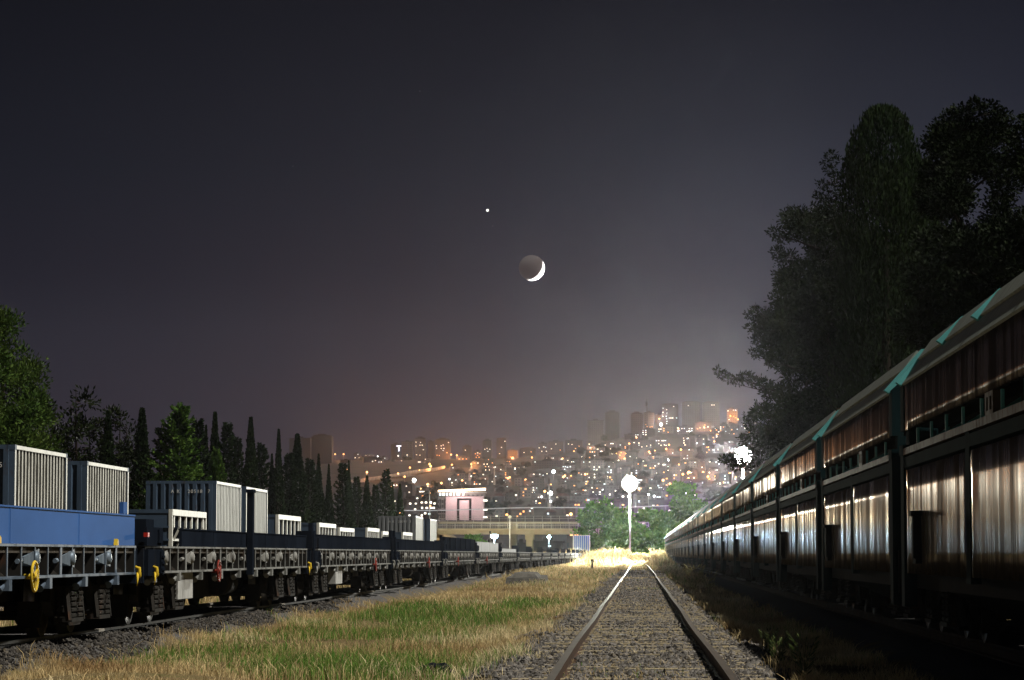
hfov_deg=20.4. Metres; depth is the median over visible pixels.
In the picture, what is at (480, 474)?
house
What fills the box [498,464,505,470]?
house
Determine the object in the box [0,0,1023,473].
sky
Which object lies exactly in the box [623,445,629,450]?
house
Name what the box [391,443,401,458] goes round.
office block
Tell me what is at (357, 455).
house
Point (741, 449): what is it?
floodlight mast
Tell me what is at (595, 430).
tower block
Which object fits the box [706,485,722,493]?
house
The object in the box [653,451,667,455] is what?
house
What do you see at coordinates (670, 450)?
house
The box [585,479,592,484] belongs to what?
house
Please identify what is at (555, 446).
apartment block
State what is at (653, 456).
house
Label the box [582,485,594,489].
house
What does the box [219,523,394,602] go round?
flat wagon
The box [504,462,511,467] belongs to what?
house
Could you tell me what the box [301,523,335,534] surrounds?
open container
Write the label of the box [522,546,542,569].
flat wagon
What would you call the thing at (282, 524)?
open container
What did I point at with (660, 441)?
apartment block
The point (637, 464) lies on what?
house
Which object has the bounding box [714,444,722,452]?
house
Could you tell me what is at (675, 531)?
hopper wagon
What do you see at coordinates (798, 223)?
pine tree
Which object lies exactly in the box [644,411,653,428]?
tower block
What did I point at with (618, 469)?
house
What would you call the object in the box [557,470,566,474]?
leafy tree
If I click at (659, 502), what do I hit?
house
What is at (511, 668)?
ballast gravel
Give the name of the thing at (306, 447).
tower block
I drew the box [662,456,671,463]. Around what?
house
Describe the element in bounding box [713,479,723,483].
house
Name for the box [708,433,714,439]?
house
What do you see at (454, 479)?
house
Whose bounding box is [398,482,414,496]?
house
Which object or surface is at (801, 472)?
hopper wagon
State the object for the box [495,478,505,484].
leafy tree
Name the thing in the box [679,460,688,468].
house
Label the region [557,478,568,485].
house
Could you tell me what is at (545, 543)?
shed
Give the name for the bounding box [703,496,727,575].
hopper wagon
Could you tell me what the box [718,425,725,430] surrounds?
house
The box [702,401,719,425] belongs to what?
tower block
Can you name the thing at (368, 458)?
house
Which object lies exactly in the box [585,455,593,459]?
house
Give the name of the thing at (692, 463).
house
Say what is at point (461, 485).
leafy tree
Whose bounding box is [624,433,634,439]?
house
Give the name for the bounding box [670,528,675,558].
hopper wagon
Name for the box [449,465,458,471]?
house
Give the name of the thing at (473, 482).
house
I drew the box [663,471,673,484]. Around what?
house
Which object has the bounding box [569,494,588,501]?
house
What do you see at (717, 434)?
house
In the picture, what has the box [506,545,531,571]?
flat wagon
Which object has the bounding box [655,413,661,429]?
tower block
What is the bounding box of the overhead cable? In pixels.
[381,505,667,510]
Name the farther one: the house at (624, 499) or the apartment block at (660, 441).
the apartment block at (660, 441)
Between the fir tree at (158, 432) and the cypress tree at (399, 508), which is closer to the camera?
the fir tree at (158, 432)
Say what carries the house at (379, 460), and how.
on the hill
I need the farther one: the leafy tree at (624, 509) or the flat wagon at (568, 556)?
the leafy tree at (624, 509)
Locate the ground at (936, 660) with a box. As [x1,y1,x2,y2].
[0,555,1023,679]
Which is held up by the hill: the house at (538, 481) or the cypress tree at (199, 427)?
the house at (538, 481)
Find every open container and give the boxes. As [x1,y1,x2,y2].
[128,509,206,546]
[267,514,300,534]
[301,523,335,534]
[336,527,353,535]
[353,528,378,549]
[379,531,387,537]
[395,532,411,539]
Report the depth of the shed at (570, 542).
689.84 m
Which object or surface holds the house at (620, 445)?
on the hill
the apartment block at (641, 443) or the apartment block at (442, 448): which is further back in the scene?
the apartment block at (442, 448)
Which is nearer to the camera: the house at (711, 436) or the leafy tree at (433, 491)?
the leafy tree at (433, 491)
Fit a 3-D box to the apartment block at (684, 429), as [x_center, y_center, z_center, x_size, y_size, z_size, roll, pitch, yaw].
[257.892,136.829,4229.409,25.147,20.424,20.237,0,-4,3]
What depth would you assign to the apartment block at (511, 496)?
2729.10 m
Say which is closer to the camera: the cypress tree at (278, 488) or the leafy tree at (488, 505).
the cypress tree at (278, 488)
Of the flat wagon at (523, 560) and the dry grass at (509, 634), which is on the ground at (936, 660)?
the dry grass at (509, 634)
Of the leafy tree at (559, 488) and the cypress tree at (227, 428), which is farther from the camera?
the leafy tree at (559, 488)
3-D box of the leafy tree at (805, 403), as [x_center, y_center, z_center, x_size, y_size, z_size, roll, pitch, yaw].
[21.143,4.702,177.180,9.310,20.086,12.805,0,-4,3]
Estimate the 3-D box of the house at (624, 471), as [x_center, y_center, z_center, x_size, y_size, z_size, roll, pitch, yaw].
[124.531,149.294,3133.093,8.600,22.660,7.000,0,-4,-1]
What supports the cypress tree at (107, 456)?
on the ground at (936, 660)
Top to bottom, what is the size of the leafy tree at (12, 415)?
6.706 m
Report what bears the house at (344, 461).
on the hill
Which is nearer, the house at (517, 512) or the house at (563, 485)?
the house at (517, 512)
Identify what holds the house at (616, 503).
on the hill
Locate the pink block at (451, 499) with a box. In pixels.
[437,488,486,519]
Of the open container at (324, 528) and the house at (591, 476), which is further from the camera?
the house at (591, 476)
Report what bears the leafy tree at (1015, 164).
on the ground at (936, 660)
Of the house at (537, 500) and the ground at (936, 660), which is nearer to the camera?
the ground at (936, 660)
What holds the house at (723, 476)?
on the hill
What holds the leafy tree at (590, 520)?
on the ground at (936, 660)
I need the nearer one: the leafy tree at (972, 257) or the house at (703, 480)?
the leafy tree at (972, 257)
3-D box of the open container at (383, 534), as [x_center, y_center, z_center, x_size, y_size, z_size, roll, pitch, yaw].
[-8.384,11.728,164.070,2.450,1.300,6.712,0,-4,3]
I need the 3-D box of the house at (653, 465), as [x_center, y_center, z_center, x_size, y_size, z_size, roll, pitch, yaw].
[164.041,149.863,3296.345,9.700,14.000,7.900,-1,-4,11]
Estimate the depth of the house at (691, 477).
2861.43 m
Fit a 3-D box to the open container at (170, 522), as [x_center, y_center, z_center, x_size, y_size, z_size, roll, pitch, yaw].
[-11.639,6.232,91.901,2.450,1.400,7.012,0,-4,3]
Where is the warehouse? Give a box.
[532,460,563,470]
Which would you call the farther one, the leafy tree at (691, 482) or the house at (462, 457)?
the house at (462, 457)
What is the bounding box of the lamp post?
[508,515,511,548]
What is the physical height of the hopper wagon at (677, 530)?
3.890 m
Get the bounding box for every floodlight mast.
[622,476,637,550]
[735,447,750,478]
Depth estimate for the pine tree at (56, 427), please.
115.83 m
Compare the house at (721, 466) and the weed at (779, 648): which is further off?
the house at (721, 466)
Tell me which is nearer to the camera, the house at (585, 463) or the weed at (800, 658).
the weed at (800, 658)
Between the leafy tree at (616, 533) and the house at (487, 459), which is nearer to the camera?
the leafy tree at (616, 533)
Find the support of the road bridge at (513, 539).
on the ground at (936, 660)
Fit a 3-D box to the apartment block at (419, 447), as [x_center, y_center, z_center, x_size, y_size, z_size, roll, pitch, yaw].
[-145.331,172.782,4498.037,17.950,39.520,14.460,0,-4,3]
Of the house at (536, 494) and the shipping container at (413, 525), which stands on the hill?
the house at (536, 494)
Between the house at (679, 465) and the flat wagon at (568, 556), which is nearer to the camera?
the flat wagon at (568, 556)
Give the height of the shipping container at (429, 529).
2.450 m
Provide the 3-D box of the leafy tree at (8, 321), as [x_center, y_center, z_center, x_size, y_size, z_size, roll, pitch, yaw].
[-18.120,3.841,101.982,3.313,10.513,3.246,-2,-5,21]
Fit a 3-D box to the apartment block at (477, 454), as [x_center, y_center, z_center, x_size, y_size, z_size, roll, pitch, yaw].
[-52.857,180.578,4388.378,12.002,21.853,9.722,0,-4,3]
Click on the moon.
(531, 267)
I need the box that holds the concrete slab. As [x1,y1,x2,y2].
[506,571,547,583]
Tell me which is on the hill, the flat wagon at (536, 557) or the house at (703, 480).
the house at (703, 480)
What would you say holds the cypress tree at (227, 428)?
on the ground at (936, 660)
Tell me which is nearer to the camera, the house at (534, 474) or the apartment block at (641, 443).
the house at (534, 474)
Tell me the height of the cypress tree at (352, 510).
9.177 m
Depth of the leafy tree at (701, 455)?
3465.86 m
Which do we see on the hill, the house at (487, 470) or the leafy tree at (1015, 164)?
the house at (487, 470)
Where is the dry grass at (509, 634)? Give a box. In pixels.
[0,546,937,679]
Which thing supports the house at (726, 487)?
on the hill
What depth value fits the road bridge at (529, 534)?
599.90 m
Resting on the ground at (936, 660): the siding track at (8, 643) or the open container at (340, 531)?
the siding track at (8, 643)
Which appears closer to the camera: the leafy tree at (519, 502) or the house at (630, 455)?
the leafy tree at (519, 502)
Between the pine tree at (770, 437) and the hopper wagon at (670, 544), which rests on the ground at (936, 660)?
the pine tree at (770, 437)
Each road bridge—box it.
[437,522,648,551]
[439,516,644,544]
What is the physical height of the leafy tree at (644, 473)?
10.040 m
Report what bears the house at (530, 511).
on the hill
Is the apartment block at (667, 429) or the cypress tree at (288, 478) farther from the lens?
the apartment block at (667, 429)
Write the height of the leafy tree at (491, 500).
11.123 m
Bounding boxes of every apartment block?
[402,440,412,458]
[406,496,419,516]
[414,436,425,458]
[420,495,437,518]
[428,440,433,458]
[435,438,450,458]
[463,445,471,458]
[474,450,481,458]
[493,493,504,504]
[506,490,517,501]
[508,449,517,458]
[514,476,521,485]
[520,447,535,456]
[538,442,547,454]
[548,440,563,453]
[560,463,574,473]
[565,439,582,452]
[633,438,652,449]
[641,428,654,437]
[655,437,666,446]
[662,425,673,433]
[677,425,693,433]
[682,435,689,445]
[695,421,710,431]
[727,407,737,423]
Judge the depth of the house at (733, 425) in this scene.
4239.38 m
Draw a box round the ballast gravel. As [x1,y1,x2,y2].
[0,569,798,679]
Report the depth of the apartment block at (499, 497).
2672.92 m
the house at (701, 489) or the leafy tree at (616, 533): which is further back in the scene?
the house at (701, 489)
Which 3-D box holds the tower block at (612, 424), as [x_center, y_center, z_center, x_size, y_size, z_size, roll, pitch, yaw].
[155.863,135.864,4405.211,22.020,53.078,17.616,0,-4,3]
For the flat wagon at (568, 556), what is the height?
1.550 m
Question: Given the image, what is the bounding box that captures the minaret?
[547,479,550,506]
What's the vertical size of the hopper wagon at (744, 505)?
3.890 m
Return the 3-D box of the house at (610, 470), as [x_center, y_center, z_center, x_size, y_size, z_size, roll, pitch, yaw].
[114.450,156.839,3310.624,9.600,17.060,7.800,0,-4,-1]
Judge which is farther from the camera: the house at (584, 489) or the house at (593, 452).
the house at (593, 452)
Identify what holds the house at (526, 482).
on the hill
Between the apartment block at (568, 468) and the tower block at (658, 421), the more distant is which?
the tower block at (658, 421)
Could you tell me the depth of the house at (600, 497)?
2549.08 m
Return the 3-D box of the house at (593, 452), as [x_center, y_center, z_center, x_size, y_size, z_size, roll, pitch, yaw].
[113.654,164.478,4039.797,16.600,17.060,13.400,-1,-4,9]
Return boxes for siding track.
[0,567,546,647]
[681,565,1023,667]
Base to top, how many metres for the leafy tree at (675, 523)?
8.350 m
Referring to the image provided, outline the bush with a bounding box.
[464,533,486,551]
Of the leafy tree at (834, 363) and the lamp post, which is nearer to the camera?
the leafy tree at (834, 363)
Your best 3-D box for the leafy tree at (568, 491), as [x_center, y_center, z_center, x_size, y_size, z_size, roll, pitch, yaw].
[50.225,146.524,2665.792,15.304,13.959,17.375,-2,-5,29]
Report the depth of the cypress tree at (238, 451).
177.21 m
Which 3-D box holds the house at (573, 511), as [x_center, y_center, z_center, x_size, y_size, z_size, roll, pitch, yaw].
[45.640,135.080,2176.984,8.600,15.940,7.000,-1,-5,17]
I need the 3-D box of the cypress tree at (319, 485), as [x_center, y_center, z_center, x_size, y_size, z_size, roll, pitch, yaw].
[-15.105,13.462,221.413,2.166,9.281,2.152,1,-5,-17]
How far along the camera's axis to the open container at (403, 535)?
175.08 m
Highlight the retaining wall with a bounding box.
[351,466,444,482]
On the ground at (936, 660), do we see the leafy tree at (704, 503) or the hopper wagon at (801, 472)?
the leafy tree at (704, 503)
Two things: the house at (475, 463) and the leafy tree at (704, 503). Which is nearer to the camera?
the leafy tree at (704, 503)
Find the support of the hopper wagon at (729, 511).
on the siding track at (1003, 653)
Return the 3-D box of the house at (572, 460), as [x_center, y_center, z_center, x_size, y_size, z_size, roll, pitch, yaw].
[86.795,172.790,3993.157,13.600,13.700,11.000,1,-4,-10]
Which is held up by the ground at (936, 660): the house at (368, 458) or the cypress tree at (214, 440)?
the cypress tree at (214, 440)
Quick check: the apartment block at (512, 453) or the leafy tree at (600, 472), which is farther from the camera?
the apartment block at (512, 453)
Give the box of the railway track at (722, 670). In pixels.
[512,565,776,679]
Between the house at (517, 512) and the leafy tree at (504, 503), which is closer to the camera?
the house at (517, 512)
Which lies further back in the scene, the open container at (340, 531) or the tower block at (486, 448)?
the tower block at (486, 448)
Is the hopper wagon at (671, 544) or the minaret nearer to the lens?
the hopper wagon at (671, 544)
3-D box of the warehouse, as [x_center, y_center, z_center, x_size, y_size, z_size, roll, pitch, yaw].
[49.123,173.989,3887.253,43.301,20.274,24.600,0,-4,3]
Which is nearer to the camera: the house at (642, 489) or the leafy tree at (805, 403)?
the leafy tree at (805, 403)
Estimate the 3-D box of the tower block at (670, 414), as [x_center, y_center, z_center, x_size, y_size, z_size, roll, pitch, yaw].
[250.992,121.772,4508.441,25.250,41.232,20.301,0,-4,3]
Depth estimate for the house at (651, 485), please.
2727.81 m
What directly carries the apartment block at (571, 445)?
on the hill
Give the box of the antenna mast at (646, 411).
[646,399,647,427]
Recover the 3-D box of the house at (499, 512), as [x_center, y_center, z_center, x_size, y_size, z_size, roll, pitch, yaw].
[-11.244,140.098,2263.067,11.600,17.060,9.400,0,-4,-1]
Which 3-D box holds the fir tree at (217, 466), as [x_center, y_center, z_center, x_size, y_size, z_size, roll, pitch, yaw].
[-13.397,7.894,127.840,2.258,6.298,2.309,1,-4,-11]
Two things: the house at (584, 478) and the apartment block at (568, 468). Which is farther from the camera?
the apartment block at (568, 468)
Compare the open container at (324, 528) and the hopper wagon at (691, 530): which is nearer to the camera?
the open container at (324, 528)
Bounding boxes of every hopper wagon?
[669,530,672,558]
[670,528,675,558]
[672,527,681,564]
[674,524,683,564]
[676,524,686,565]
[678,521,690,566]
[681,518,694,567]
[684,515,698,568]
[688,512,704,569]
[692,507,710,571]
[697,502,718,573]
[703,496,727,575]
[711,488,739,578]
[720,478,755,582]
[733,464,778,588]
[751,441,810,596]
[776,409,860,608]
[818,349,953,631]
[896,272,1023,642]
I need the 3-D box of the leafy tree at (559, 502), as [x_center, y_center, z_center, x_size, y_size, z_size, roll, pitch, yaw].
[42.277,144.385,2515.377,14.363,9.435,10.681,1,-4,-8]
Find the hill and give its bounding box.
[129,424,769,549]
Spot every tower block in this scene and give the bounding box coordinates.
[289,437,311,463]
[311,434,333,464]
[482,439,491,458]
[497,438,506,458]
[587,419,603,444]
[605,410,619,440]
[631,412,642,433]
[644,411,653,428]
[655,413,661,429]
[662,403,677,428]
[682,401,699,426]
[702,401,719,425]
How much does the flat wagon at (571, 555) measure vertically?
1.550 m
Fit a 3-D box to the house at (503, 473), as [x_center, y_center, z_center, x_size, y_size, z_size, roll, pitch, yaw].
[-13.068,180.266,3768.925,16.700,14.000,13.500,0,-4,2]
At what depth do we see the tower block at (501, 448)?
4387.26 m
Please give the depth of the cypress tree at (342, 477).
229.78 m
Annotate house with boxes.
[340,459,351,462]
[354,452,360,459]
[363,455,374,462]
[377,458,383,462]
[394,490,405,501]
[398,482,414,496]
[415,493,424,498]
[416,486,428,493]
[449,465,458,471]
[450,474,458,484]
[456,471,470,480]
[457,455,468,459]
[470,480,477,484]
[471,460,479,467]
[477,472,486,477]
[478,479,488,484]
[482,461,489,466]
[482,468,491,473]
[484,457,493,461]
[489,465,497,469]
[489,473,498,484]
[491,505,504,516]
[496,470,507,475]
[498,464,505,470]
[502,482,511,486]
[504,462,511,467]
[508,508,526,516]
[513,465,523,472]
[520,485,531,497]
[524,480,529,486]
[524,504,533,514]
[529,475,544,487]
[529,484,535,492]
[530,472,541,476]
[531,491,541,498]
[532,498,545,503]
[545,509,555,517]
[555,493,569,508]
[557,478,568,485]
[558,456,569,460]
[559,482,566,488]
[563,501,581,513]
[565,506,577,517]
[568,458,578,462]
[569,477,577,489]
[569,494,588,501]
[573,490,587,494]
[577,487,588,492]
[581,459,589,467]
[582,472,586,481]
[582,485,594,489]
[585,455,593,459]
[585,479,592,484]
[586,450,597,455]
[586,471,600,479]
[586,494,598,512]
[587,445,594,450]
[589,489,601,494]
[590,458,603,470]
[592,480,604,486]
[594,495,607,499]
[598,446,604,455]
[599,499,619,508]
[604,483,618,496]
[605,478,613,484]
[606,441,615,447]
[606,467,613,474]
[608,462,615,467]
[608,474,616,484]
[616,442,624,449]
[617,466,629,472]
[618,450,624,458]
[620,491,636,512]
[621,465,628,479]
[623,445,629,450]
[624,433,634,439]
[626,450,636,461]
[630,467,638,475]
[633,458,645,461]
[633,461,643,470]
[636,476,647,486]
[637,486,646,492]
[637,492,647,511]
[642,462,648,470]
[644,451,651,456]
[645,482,660,490]
[648,454,663,460]
[648,477,656,483]
[649,463,657,469]
[649,498,670,510]
[650,458,663,464]
[650,488,662,499]
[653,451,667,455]
[657,465,665,482]
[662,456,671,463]
[662,462,670,466]
[662,488,668,499]
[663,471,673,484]
[664,503,673,511]
[667,447,673,453]
[668,455,680,458]
[669,465,679,481]
[673,463,681,470]
[679,450,692,457]
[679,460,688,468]
[680,455,688,460]
[686,474,695,479]
[688,459,696,467]
[690,469,698,477]
[692,480,701,486]
[692,486,709,498]
[692,490,702,501]
[694,479,706,482]
[695,434,705,439]
[696,436,704,446]
[698,461,705,471]
[702,444,713,452]
[705,469,717,480]
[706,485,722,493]
[707,483,722,486]
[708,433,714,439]
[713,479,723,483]
[714,432,720,436]
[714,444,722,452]
[715,472,728,483]
[717,461,725,471]
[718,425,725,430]
[720,484,732,492]
[724,426,730,433]
[729,423,737,430]
[729,471,740,484]
[730,443,736,451]
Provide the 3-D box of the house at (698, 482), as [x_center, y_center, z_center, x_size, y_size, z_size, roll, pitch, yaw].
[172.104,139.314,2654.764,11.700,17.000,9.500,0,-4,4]
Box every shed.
[517,539,525,551]
[534,537,564,552]
[567,526,576,549]
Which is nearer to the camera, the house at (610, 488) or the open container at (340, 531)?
the open container at (340, 531)
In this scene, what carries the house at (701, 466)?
on the hill
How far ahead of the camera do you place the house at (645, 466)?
3296.35 m
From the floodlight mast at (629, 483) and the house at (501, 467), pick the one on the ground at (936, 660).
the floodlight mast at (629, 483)
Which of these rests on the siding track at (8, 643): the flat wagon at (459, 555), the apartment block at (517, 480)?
the flat wagon at (459, 555)
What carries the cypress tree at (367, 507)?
on the ground at (936, 660)
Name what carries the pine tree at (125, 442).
on the ground at (936, 660)
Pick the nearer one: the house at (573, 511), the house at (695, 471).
the house at (573, 511)
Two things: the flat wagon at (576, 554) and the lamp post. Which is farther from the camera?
the lamp post
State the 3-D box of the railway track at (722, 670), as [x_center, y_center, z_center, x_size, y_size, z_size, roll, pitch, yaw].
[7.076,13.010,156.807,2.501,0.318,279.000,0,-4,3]
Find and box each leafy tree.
[0,304,54,450]
[0,343,55,449]
[1,403,34,444]
[5,352,64,452]
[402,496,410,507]
[430,486,440,497]
[431,480,439,487]
[437,484,444,489]
[453,482,467,491]
[484,496,496,505]
[484,502,495,515]
[494,485,504,493]
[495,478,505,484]
[498,500,511,507]
[514,467,526,475]
[514,499,523,504]
[553,498,567,506]
[556,486,564,493]
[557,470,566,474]
[558,489,572,494]
[570,495,621,550]
[577,449,586,453]
[595,468,606,476]
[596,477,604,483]
[599,451,608,456]
[600,505,640,545]
[601,434,607,441]
[603,515,650,553]
[613,488,625,498]
[633,506,672,553]
[638,471,650,476]
[653,473,662,480]
[665,480,702,526]
[665,511,682,530]
[684,466,693,472]
[685,481,697,489]
[692,498,707,507]
[695,451,706,458]
[703,489,720,500]
[723,464,738,471]
[775,261,878,449]
[819,155,967,406]
[887,212,1023,355]
[904,94,1022,349]
[993,111,1023,287]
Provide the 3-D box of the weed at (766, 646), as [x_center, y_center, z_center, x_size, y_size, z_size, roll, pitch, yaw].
[3.009,3.530,33.229,0.243,0.342,0.247,2,-5,-25]
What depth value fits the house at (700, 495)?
2329.19 m
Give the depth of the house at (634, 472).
3166.01 m
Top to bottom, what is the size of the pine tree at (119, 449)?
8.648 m
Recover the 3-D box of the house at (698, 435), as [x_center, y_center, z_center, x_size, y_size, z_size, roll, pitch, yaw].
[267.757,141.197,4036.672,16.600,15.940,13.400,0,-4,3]
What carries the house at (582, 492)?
on the hill
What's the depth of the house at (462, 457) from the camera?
4352.83 m
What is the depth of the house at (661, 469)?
2972.91 m
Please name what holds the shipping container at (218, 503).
on the container wagon
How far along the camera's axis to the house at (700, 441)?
3817.21 m
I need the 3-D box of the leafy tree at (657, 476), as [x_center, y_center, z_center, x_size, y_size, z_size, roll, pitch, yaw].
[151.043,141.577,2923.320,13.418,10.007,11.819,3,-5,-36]
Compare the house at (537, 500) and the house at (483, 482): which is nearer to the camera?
the house at (537, 500)
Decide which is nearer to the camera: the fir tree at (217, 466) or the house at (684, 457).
the fir tree at (217, 466)
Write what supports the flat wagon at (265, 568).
on the siding track at (8, 643)
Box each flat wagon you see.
[0,489,311,625]
[0,502,141,637]
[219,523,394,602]
[327,531,444,590]
[411,537,477,582]
[450,541,500,577]
[488,544,518,574]
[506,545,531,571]
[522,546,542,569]
[533,547,551,568]
[546,548,559,565]
[552,548,565,565]
[558,549,570,564]
[567,549,575,562]
[572,550,579,560]
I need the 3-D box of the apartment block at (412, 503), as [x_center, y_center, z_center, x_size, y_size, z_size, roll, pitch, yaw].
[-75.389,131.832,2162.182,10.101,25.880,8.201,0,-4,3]
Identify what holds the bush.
on the ground at (936, 660)
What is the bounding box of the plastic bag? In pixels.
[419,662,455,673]
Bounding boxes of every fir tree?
[132,402,211,508]
[143,425,176,501]
[208,446,227,481]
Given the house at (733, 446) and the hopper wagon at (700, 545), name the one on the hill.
the house at (733, 446)
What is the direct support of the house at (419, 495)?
on the hill
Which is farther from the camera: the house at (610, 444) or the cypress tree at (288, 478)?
the house at (610, 444)
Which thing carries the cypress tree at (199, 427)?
on the ground at (936, 660)
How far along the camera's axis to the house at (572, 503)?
2319.72 m
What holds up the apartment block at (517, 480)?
on the hill
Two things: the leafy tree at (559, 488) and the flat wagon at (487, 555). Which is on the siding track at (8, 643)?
the flat wagon at (487, 555)
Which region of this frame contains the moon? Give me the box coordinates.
[519,255,543,280]
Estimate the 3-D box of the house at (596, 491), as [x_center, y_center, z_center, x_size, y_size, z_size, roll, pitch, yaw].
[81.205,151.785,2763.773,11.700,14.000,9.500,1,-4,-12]
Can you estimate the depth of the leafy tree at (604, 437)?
4379.67 m
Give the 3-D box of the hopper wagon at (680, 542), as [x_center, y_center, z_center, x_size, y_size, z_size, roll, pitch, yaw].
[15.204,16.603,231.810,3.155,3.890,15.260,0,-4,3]
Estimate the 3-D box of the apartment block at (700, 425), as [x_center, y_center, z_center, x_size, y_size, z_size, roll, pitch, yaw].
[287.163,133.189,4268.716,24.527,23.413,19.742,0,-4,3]
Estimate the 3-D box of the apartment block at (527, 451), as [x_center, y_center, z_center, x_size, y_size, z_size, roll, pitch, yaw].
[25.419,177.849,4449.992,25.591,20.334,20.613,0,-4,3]
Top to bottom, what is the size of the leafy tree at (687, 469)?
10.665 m
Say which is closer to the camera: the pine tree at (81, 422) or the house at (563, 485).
the pine tree at (81, 422)
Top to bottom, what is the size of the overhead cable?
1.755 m
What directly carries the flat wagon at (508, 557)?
on the siding track at (8, 643)
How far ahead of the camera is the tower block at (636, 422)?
4500.02 m
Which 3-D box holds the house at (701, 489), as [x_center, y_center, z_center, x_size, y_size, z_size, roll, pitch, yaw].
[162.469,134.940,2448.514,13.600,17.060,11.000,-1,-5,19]
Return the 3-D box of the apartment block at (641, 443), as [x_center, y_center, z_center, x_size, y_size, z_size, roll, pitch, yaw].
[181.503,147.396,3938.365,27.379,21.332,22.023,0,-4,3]
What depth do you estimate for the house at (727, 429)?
4136.13 m
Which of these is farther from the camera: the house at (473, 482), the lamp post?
the house at (473, 482)
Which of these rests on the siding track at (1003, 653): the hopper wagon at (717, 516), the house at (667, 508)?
the hopper wagon at (717, 516)
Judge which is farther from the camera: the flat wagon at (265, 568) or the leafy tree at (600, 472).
the leafy tree at (600, 472)
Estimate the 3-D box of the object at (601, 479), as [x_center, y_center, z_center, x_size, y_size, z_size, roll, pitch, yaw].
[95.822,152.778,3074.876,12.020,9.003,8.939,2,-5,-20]
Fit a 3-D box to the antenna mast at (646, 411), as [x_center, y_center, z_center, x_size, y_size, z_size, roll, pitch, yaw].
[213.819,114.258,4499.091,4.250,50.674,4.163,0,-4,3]
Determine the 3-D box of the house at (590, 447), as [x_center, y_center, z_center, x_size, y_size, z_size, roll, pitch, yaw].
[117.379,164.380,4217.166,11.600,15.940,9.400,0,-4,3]
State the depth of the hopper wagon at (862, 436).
42.28 m
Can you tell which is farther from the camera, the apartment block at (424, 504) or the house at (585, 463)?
the house at (585, 463)
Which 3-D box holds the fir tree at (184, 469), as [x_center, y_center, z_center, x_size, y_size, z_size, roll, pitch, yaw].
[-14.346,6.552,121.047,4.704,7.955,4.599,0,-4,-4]
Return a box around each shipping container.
[0,445,66,544]
[67,461,128,545]
[146,481,240,547]
[241,486,267,547]
[378,516,422,550]
[423,519,436,540]
[573,535,590,550]
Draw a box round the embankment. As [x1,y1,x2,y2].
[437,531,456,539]
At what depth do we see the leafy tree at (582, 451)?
4144.31 m
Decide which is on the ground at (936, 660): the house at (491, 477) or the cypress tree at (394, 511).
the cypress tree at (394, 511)
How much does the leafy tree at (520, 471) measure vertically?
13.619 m
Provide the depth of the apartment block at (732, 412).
4494.10 m
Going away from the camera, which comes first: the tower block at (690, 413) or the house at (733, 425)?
the house at (733, 425)
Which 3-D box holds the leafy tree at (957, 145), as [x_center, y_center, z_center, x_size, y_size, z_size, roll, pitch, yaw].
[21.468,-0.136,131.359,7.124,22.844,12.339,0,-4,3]
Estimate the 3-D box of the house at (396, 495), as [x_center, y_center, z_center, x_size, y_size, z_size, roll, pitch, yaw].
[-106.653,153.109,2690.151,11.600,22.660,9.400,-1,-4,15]
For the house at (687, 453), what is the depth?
3503.06 m
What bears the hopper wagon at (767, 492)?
on the siding track at (1003, 653)
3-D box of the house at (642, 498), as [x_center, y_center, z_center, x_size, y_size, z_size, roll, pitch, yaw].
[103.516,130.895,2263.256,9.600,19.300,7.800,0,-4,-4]
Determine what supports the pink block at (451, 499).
on the hill
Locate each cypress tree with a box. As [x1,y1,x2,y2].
[99,410,114,465]
[128,407,153,508]
[189,418,211,480]
[202,424,209,479]
[207,411,221,481]
[220,421,238,483]
[231,436,244,485]
[241,416,258,488]
[250,442,269,489]
[268,453,276,513]
[269,429,286,514]
[279,452,304,522]
[285,433,314,522]
[297,458,323,522]
[311,454,324,522]
[322,464,335,523]
[332,463,355,527]
[340,460,357,527]
[352,476,362,527]
[359,475,375,527]
[369,484,381,528]
[378,469,396,515]
[390,483,395,515]
[395,483,404,515]
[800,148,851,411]
[824,102,938,412]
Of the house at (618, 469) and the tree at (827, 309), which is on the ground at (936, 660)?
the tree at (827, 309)
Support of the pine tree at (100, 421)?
on the ground at (936, 660)
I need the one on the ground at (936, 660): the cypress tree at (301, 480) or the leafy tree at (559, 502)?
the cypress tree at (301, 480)
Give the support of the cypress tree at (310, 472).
on the ground at (936, 660)
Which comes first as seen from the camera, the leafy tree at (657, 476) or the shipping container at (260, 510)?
the shipping container at (260, 510)
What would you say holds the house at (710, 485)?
on the hill
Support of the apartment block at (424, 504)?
on the hill
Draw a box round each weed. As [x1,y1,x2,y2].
[684,563,704,589]
[758,627,777,652]
[763,630,788,665]
[786,632,819,679]
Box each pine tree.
[38,400,70,460]
[50,384,108,463]
[50,422,80,460]
[69,416,128,499]
[95,403,139,508]
[114,420,144,508]
[712,278,824,472]
[764,196,852,372]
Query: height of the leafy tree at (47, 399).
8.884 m

